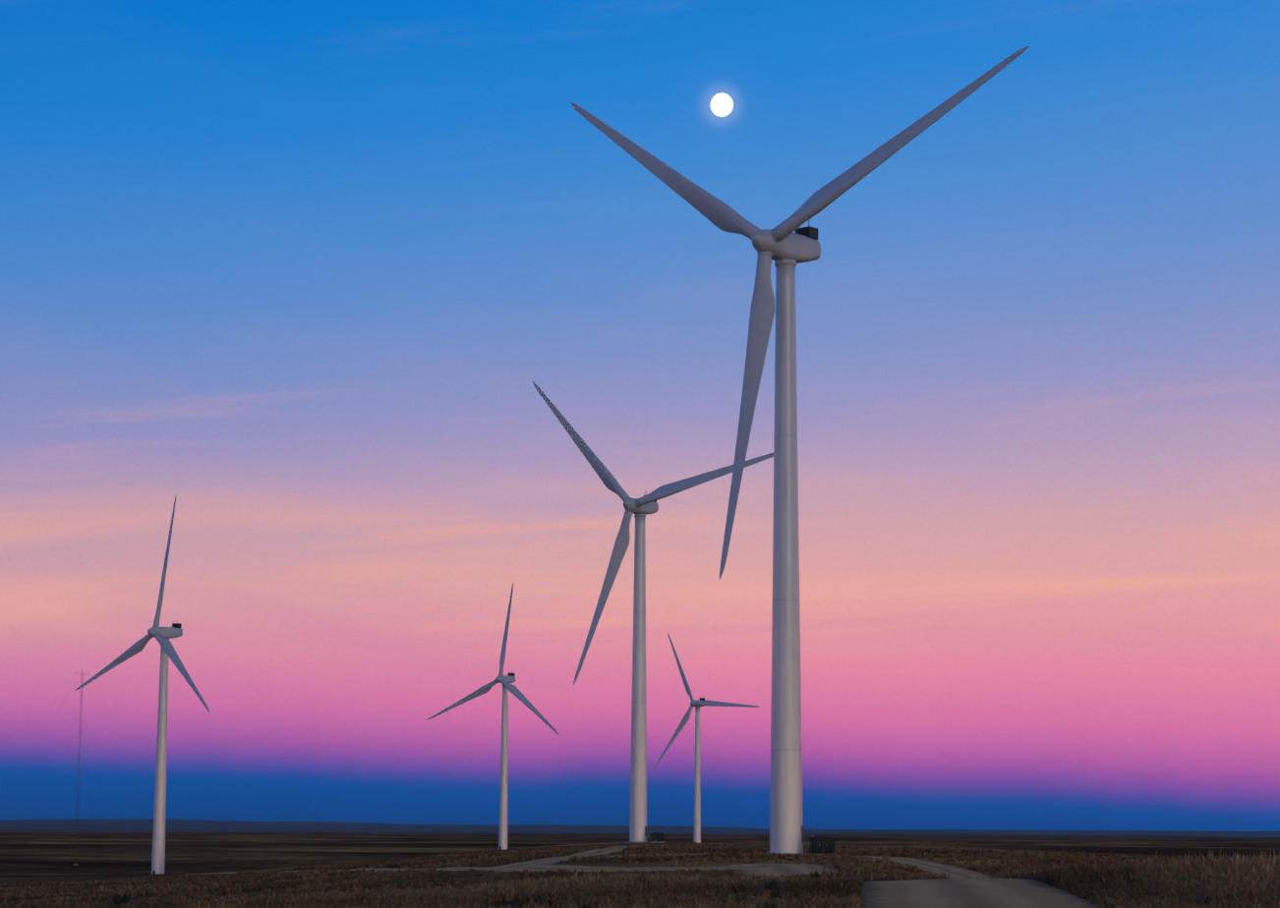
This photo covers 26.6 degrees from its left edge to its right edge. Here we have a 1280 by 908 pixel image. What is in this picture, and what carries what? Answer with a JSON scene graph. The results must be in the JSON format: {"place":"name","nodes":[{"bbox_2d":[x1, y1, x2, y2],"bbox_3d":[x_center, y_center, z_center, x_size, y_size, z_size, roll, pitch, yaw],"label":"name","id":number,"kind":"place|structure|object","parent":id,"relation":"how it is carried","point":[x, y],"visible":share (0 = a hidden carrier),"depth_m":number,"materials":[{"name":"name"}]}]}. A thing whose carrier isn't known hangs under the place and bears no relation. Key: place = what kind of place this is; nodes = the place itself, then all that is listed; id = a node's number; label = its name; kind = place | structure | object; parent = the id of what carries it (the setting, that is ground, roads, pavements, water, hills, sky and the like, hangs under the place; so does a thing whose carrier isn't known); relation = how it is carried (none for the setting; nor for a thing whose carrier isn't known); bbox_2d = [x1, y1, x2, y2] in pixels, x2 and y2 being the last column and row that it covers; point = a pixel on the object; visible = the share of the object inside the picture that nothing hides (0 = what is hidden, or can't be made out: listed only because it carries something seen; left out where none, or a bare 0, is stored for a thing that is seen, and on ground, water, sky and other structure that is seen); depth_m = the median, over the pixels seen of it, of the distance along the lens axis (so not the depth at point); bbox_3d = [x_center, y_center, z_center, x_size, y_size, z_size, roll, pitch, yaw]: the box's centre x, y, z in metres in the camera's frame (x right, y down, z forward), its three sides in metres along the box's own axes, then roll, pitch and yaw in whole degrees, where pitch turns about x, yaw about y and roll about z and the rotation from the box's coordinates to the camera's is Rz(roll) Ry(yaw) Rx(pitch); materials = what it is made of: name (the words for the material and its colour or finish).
{"place":"outdoors","nodes":[
{"label":"outdoors","id":0,"kind":"place"},
{"bbox_2d":[0,818,1279,907],"bbox_3d":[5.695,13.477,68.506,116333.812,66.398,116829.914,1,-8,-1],"label":"ground","id":1,"kind":"structure","parent":0,"point":[122,849],"depth_m":2051.14,"materials":[{"name":"brown soil"}]},
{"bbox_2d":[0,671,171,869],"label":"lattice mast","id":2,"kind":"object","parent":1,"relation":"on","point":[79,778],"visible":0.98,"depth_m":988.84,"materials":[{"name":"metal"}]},
{"bbox_2d":[74,496,209,874],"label":"turbine","id":3,"kind":"object","parent":1,"relation":"on","point":[162,636],"visible":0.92,"depth_m":872.67,"materials":[{"name":"paint"}]},
{"bbox_2d":[426,583,559,850],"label":"turbine","id":4,"kind":"object","parent":1,"relation":"on","point":[504,680],"visible":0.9,"depth_m":1245.96,"materials":[{"name":"paint"}]},
{"bbox_2d":[0,841,1279,907],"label":"grass tufts","id":5,"kind":"object","parent":1,"relation":"on","point":[1181,882],"visible":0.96,"depth_m":114.19,"materials":[{"name":"brown plant"}]},
{"bbox_2d":[532,381,773,843],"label":"turbine","id":6,"kind":"object","parent":1,"relation":"on","point":[641,508],"visible":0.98,"depth_m":646.41,"materials":[{"name":"paint"}]},
{"bbox_2d":[109,871,1211,907],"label":"verge weeds","id":7,"kind":"object","parent":1,"relation":"on","point":[771,886],"visible":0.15,"depth_m":100.99,"materials":[{"name":"plant"}]},
{"bbox_2d":[652,633,758,843],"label":"turbine","id":8,"kind":"object","parent":1,"relation":"on","point":[698,705],"visible":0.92,"depth_m":1508.31,"materials":[{"name":"paint"}]},
{"bbox_2d":[570,45,1029,855],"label":"turbine","id":9,"kind":"object","parent":1,"relation":"on","point":[783,248],"visible":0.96,"depth_m":353.78,"materials":[{"name":"paint"}]},
{"bbox_2d":[0,0,1279,831],"label":"sky","id":10,"kind":"structure","parent":0,"point":[302,275],"materials":[{"name":"blue"}]},
{"bbox_2d":[710,92,733,116],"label":"moon","id":11,"kind":"object","parent":10,"relation":"in","point":[722,104],"visible":1,"depth_m":39530.84,"materials":[{"name":"white"}]},
{"bbox_2d":[176,842,1107,907],"bbox_3d":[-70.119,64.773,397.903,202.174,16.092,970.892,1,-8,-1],"label":"road","id":12,"kind":"structure","parent":0,"point":[958,889],"depth_m":108.45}
]}

